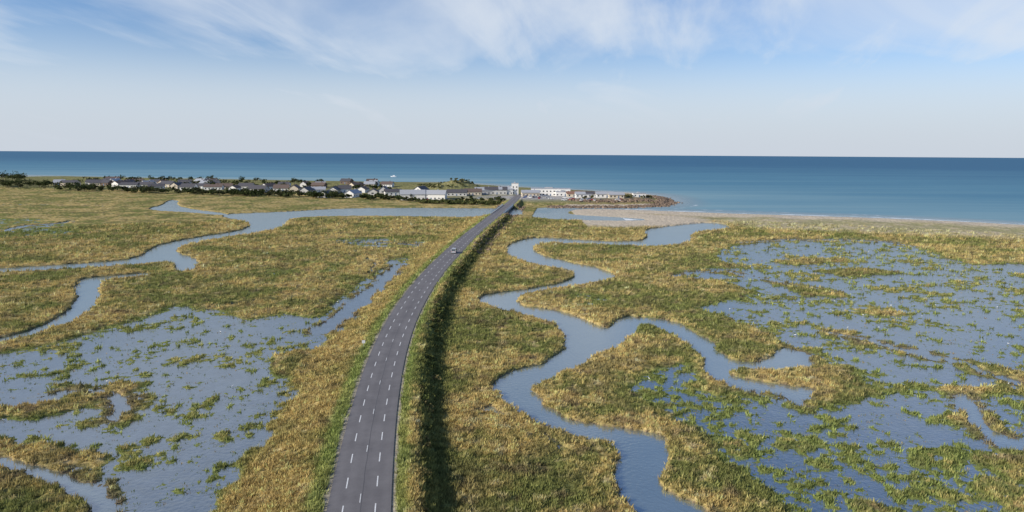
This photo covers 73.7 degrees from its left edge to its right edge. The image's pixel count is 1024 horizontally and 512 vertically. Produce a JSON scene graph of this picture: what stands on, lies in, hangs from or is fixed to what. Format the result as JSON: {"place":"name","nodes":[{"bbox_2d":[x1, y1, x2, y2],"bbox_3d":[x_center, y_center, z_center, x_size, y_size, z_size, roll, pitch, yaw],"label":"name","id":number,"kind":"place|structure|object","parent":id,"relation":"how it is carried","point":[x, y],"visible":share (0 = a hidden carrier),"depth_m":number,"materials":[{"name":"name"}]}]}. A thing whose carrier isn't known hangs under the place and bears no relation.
{"place":"outdoors","nodes":[
{"label":"outdoors","id":0,"kind":"place"},
{"bbox_2d":[326,195,520,511],"bbox_3d":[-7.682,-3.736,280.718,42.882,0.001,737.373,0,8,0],"label":"road","id":1,"kind":"structure","parent":0,"point":[348,497],"depth_m":101.76,"materials":[{"name":"grey asphalt"}]},
{"bbox_2d":[342,207,507,511],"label":"road markings","id":2,"kind":"object","parent":1,"relation":"on","point":[387,399],"visible":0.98,"depth_m":102.16,"materials":[{"name":"paint"}]},
{"bbox_2d":[360,199,514,511],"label":"road tar seam","id":3,"kind":"object","parent":1,"relation":"on","point":[378,394],"visible":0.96,"depth_m":101.79,"materials":[{"name":"black asphalt"}]},
{"bbox_2d":[0,176,1023,511],"bbox_3d":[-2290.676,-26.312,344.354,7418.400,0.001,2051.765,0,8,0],"label":"marsh water","id":4,"kind":"structure","parent":0,"point":[640,462],"depth_m":127.50,"materials":[{"name":"blue liquid"}]},
{"bbox_2d":[79,264,996,411],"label":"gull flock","id":5,"kind":"object","parent":4,"relation":"on","point":[669,380],"visible":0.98,"depth_m":142.79,"materials":[{"name":"white"}]},
{"bbox_2d":[0,176,1023,511],"bbox_3d":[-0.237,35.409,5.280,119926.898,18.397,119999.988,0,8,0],"label":"ground","id":6,"kind":"structure","parent":0,"point":[86,208],"depth_m":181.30,"materials":[{"name":"green plant"}]},
{"bbox_2d":[52,179,64,184],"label":"beach bungalow","id":7,"kind":"object","parent":6,"relation":"on","point":[57,180],"visible":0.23,"depth_m":762.29,"materials":[{"name":"grey glass"}]},
{"bbox_2d":[59,179,80,185],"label":"beach bungalow","id":8,"kind":"object","parent":6,"relation":"on","point":[64,181],"visible":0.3,"depth_m":749.06,"materials":[{"name":"stone"}]},
{"bbox_2d":[85,179,97,184],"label":"beach bungalow","id":9,"kind":"object","parent":6,"relation":"on","point":[87,181],"visible":0.3,"depth_m":772.28,"materials":[{"name":"stone"}]},
{"bbox_2d":[89,179,101,185],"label":"beach bungalow","id":10,"kind":"object","parent":6,"relation":"on","point":[95,182],"visible":0.62,"depth_m":760.34,"materials":[{"name":"stone"}]},
{"bbox_2d":[100,179,112,185],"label":"beach bungalow","id":11,"kind":"object","parent":6,"relation":"on","point":[107,182],"visible":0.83,"depth_m":760.74,"materials":[{"name":"grey wood"}]},
{"bbox_2d":[111,180,128,186],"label":"beach bungalow","id":12,"kind":"object","parent":6,"relation":"on","point":[117,183],"visible":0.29,"depth_m":738.27,"materials":[{"name":"white glass"}]},
{"bbox_2d":[119,182,138,187],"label":"beach bungalow","id":13,"kind":"object","parent":6,"relation":"on","point":[131,184],"visible":0.57,"depth_m":714.97,"materials":[{"name":"stone"}]},
{"bbox_2d":[138,181,155,186],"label":"beach bungalow","id":14,"kind":"object","parent":6,"relation":"on","point":[144,184],"visible":0.32,"depth_m":718.09,"materials":[{"name":"stone"}]},
{"bbox_2d":[147,183,164,188],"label":"beach bungalow","id":15,"kind":"object","parent":6,"relation":"on","point":[157,185],"visible":0.48,"depth_m":694.47,"materials":[{"name":"stone"}]},
{"bbox_2d":[160,180,174,186],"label":"beach bungalow","id":16,"kind":"object","parent":6,"relation":"on","point":[167,183],"visible":0.51,"depth_m":734.32,"materials":[{"name":"stone"}]},
{"bbox_2d":[170,181,181,188],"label":"beach bungalow","id":17,"kind":"object","parent":6,"relation":"on","point":[176,184],"visible":0.39,"depth_m":707.08,"materials":[{"name":"stone"}]},
{"bbox_2d":[179,183,197,189],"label":"beach bungalow","id":18,"kind":"object","parent":6,"relation":"on","point":[185,185],"visible":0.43,"depth_m":686.07,"materials":[{"name":"stone"}]},
{"bbox_2d":[197,183,209,188],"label":"beach bungalow","id":19,"kind":"object","parent":6,"relation":"on","point":[201,185],"visible":0.3,"depth_m":713.71,"materials":[{"name":"stone"}]},
{"bbox_2d":[203,183,224,189],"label":"beach bungalow","id":20,"kind":"object","parent":6,"relation":"on","point":[217,186],"visible":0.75,"depth_m":689.11,"materials":[{"name":"grey glass"}]},
{"bbox_2d":[215,182,233,188],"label":"beach bungalow","id":21,"kind":"object","parent":6,"relation":"on","point":[227,185],"visible":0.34,"depth_m":703.95,"materials":[{"name":"grey glass"}]},
{"bbox_2d":[228,184,241,190],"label":"beach bungalow","id":22,"kind":"object","parent":6,"relation":"on","point":[238,187],"visible":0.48,"depth_m":668.66,"materials":[{"name":"white glass"}]},
{"bbox_2d":[0,172,484,204],"bbox_3d":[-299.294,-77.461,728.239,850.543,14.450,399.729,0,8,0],"label":"distant trees","id":23,"kind":"object","parent":6,"relation":"on","point":[193,190],"visible":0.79,"depth_m":666.32,"materials":[{"name":"green plant"}]},
{"bbox_2d":[238,182,254,188],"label":"beach bungalow","id":24,"kind":"object","parent":6,"relation":"on","point":[244,185],"visible":0.47,"depth_m":705.85,"materials":[{"name":"stone"}]},
{"bbox_2d":[247,184,269,191],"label":"beach bungalow","id":25,"kind":"object","parent":6,"relation":"on","point":[260,187],"visible":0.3,"depth_m":660.04,"materials":[{"name":"stone"}]},
{"bbox_2d":[262,182,274,189],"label":"beach bungalow","id":26,"kind":"object","parent":6,"relation":"on","point":[270,185],"visible":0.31,"depth_m":695.73,"materials":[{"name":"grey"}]},
{"bbox_2d":[273,184,289,190],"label":"beach bungalow","id":27,"kind":"object","parent":6,"relation":"on","point":[280,187],"visible":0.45,"depth_m":673.36,"materials":[{"name":"grey glass"}]},
{"bbox_2d":[288,184,301,191],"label":"beach bungalow","id":28,"kind":"object","parent":6,"relation":"on","point":[295,187],"visible":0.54,"depth_m":660.87,"materials":[{"name":"beige glass"}]},
{"bbox_2d":[300,181,310,186],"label":"beach bungalow","id":29,"kind":"object","parent":6,"relation":"on","point":[302,183],"visible":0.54,"depth_m":757.02,"materials":[{"name":"white glass"}]},
{"bbox_2d":[299,186,314,194],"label":"beach bungalow","id":30,"kind":"object","parent":6,"relation":"on","point":[308,188],"visible":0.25,"depth_m":641.77,"materials":[{"name":"stone"}]},
{"bbox_2d":[311,182,326,187],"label":"beach bungalow","id":31,"kind":"object","parent":6,"relation":"on","point":[318,184],"visible":0.81,"depth_m":737.73,"materials":[{"name":"grey wood"}]},
{"bbox_2d":[312,186,325,191],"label":"beach bungalow","id":32,"kind":"object","parent":6,"relation":"on","point":[319,189],"visible":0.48,"depth_m":655.53,"materials":[{"name":"grey glass"}]},
{"bbox_2d":[329,186,340,192],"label":"beach bungalow","id":33,"kind":"object","parent":6,"relation":"on","point":[335,188],"visible":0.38,"depth_m":641.14,"materials":[{"name":"stone"}]},
{"bbox_2d":[338,184,351,192],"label":"beach bungalow","id":34,"kind":"object","parent":6,"relation":"on","point":[346,188],"visible":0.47,"depth_m":658.35,"materials":[{"name":"stone"}]},
{"bbox_2d":[340,178,353,183],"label":"beach bungalow","id":35,"kind":"object","parent":6,"relation":"on","point":[345,180],"visible":0.83,"depth_m":791.90,"materials":[{"name":"grey wood"}]},
{"bbox_2d":[345,189,361,197],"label":"beach bungalow","id":36,"kind":"object","parent":6,"relation":"on","point":[354,193],"visible":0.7,"depth_m":613.79,"materials":[{"name":"white stone"}]},
{"bbox_2d":[349,182,364,187],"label":"beach bungalow","id":37,"kind":"object","parent":6,"relation":"on","point":[353,184],"visible":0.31,"depth_m":736.78,"materials":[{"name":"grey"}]},
{"bbox_2d":[357,185,369,192],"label":"beach bungalow","id":38,"kind":"object","parent":6,"relation":"on","point":[363,189],"visible":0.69,"depth_m":657.99,"materials":[{"name":"white glass"}]},
{"bbox_2d":[364,181,375,186],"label":"beach bungalow","id":39,"kind":"object","parent":6,"relation":"on","point":[372,183],"visible":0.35,"depth_m":758.64,"materials":[{"name":"grey glass"}]},
{"bbox_2d":[368,187,378,195],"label":"beach bungalow","id":40,"kind":"object","parent":6,"relation":"on","point":[373,191],"visible":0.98,"depth_m":627.67,"materials":[{"name":"white stone"}]},
{"bbox_2d":[378,185,388,192],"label":"beach bungalow","id":41,"kind":"object","parent":6,"relation":"on","point":[381,189],"visible":0.42,"depth_m":648.96,"materials":[{"name":"stone"}]},
{"bbox_2d":[380,181,394,187],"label":"beach bungalow","id":42,"kind":"object","parent":6,"relation":"on","point":[387,184],"visible":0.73,"depth_m":735.63,"materials":[{"name":"grey glass"}]},
{"bbox_2d":[384,188,401,195],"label":"beach bungalow","id":43,"kind":"object","parent":6,"relation":"on","point":[396,192],"visible":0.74,"depth_m":621.41,"materials":[{"name":"stone"}]},
{"bbox_2d":[403,195,424,199],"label":"walls","id":44,"kind":"structure","parent":6,"relation":"on","point":[420,196],"depth_m":585.15,"materials":[{"name":"white paint"}]},
{"bbox_2d":[400,189,425,194],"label":"roof","id":45,"kind":"structure","parent":44,"relation":"on","point":[413,192],"depth_m":585.85,"materials":[{"name":"grey metal"}]},
{"bbox_2d":[425,192,446,199],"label":"walls","id":46,"kind":"structure","parent":6,"relation":"on","point":[436,196],"depth_m":586.25,"materials":[{"name":"white paint"}]},
{"bbox_2d":[425,189,447,194],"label":"roof","id":47,"kind":"structure","parent":46,"relation":"on","point":[436,192],"depth_m":587.54,"materials":[{"name":"grey metal"}]},
{"bbox_2d":[447,193,466,195],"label":"walls","id":48,"kind":"structure","parent":6,"relation":"on","point":[454,194],"depth_m":617.16,"materials":[{"name":"white paint"}]},
{"bbox_2d":[447,188,467,192],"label":"roof","id":49,"kind":"structure","parent":48,"relation":"on","point":[461,190],"depth_m":619.21,"materials":[{"name":"stone"}]},
{"bbox_2d":[413,215,509,511],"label":"bank shrubs","id":50,"kind":"object","parent":6,"relation":"on","point":[430,429],"visible":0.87,"depth_m":150.23,"materials":[{"name":"green plant"}]},
{"bbox_2d":[467,192,481,194],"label":"walls","id":51,"kind":"structure","parent":6,"relation":"on","point":[474,193],"depth_m":628.80,"materials":[{"name":"white paint"}]},
{"bbox_2d":[464,188,481,191],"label":"roof","id":52,"kind":"structure","parent":51,"relation":"on","point":[474,189],"depth_m":630.86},
{"bbox_2d":[492,190,506,194],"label":"walls","id":53,"kind":"structure","parent":6,"relation":"on","point":[499,191],"depth_m":641.46,"materials":[{"name":"white paint"}]},
{"bbox_2d":[484,186,506,189],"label":"roof","id":54,"kind":"structure","parent":53,"relation":"on","point":[493,188],"depth_m":642.31,"materials":[{"name":"stone"}]},
{"bbox_2d":[491,204,513,213],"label":"road bridge","id":55,"kind":"structure","parent":6,"relation":"on","point":[506,210],"depth_m":469.68,"materials":[{"name":"concrete"}]},
{"bbox_2d":[512,182,517,194],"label":"sailing club tower","id":56,"kind":"structure","parent":6,"relation":"on","point":[515,187],"depth_m":644.21,"materials":[{"name":"white paint"}]},
{"bbox_2d":[521,189,539,196],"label":"seafood shed","id":57,"kind":"structure","parent":6,"relation":"on","point":[530,192],"depth_m":615.46,"materials":[{"name":"beige paint"}]},
{"bbox_2d":[415,178,651,204],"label":"hedge","id":58,"kind":"object","parent":6,"relation":"on","point":[472,200],"visible":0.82,"depth_m":557.61,"materials":[{"name":"green plant"}]},
{"bbox_2d":[531,187,570,195],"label":"harbour restaurant","id":59,"kind":"structure","parent":6,"relation":"on","point":[547,191],"depth_m":624.95,"materials":[{"name":"white paint"}]},
{"bbox_2d":[555,190,565,195],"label":"harbour restaurant","id":60,"kind":"structure","parent":6,"relation":"on","point":[561,193],"depth_m":617.80,"materials":[{"name":"white paint"}]},
{"bbox_2d":[566,191,580,196],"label":"seafood shed","id":61,"kind":"structure","parent":6,"relation":"on","point":[570,194],"depth_m":600.90,"materials":[{"name":"beige tile"}]},
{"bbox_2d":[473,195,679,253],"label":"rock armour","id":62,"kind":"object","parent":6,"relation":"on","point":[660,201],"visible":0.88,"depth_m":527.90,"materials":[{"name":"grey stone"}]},
{"bbox_2d":[574,192,592,197],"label":"seafood shed","id":63,"kind":"structure","parent":6,"relation":"on","point":[580,194],"depth_m":592.65,"materials":[{"name":"white stone"}]},
{"bbox_2d":[585,191,595,196],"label":"seafood shed","id":64,"kind":"structure","parent":6,"relation":"on","point":[591,192],"depth_m":594.01,"materials":[{"name":"stone"}]},
{"bbox_2d":[595,191,612,197],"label":"seafood shed","id":65,"kind":"structure","parent":6,"relation":"on","point":[601,194],"depth_m":590.09,"materials":[{"name":"white stone"}]},
{"bbox_2d":[608,192,624,197],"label":"seafood shed","id":66,"kind":"structure","parent":6,"relation":"on","point":[616,194],"depth_m":586.82,"materials":[{"name":"white stone"}]},
{"bbox_2d":[632,192,645,196],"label":"harbour hut","id":67,"kind":"object","parent":6,"relation":"on","point":[638,194],"visible":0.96,"depth_m":598.66,"materials":[{"name":"white"}]},
{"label":"walls","id":68,"kind":"object","parent":6,"relation":"on","visible":0},
{"bbox_2d":[414,185,429,189],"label":"roof","id":69,"kind":"structure","parent":68,"relation":"on","point":[422,187],"depth_m":635.98,"materials":[{"name":"stone"}]},
{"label":"walls","id":70,"kind":"object","parent":6,"relation":"on","visible":0},
{"bbox_2d":[498,185,512,189],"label":"roof","id":71,"kind":"structure","parent":70,"relation":"on","point":[508,187],"depth_m":643.76,"materials":[{"name":"grey"}]},
{"bbox_2d":[0,151,1023,224],"bbox_3d":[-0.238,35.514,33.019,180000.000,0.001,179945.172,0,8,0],"label":"sea","id":72,"kind":"structure","parent":0,"point":[964,189],"depth_m":1346.06,"materials":[{"name":"liquid"}]},
{"bbox_2d":[0,225,1023,511],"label":"emergent glasswort","id":73,"kind":"object","parent":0,"point":[642,379],"visible":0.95,"depth_m":116.73,"materials":[{"name":"green plant"}]},
{"bbox_2d":[0,0,1023,157],"label":"sky","id":74,"kind":"structure","parent":0,"point":[822,78],"materials":[{"name":"blue"}]}
]}

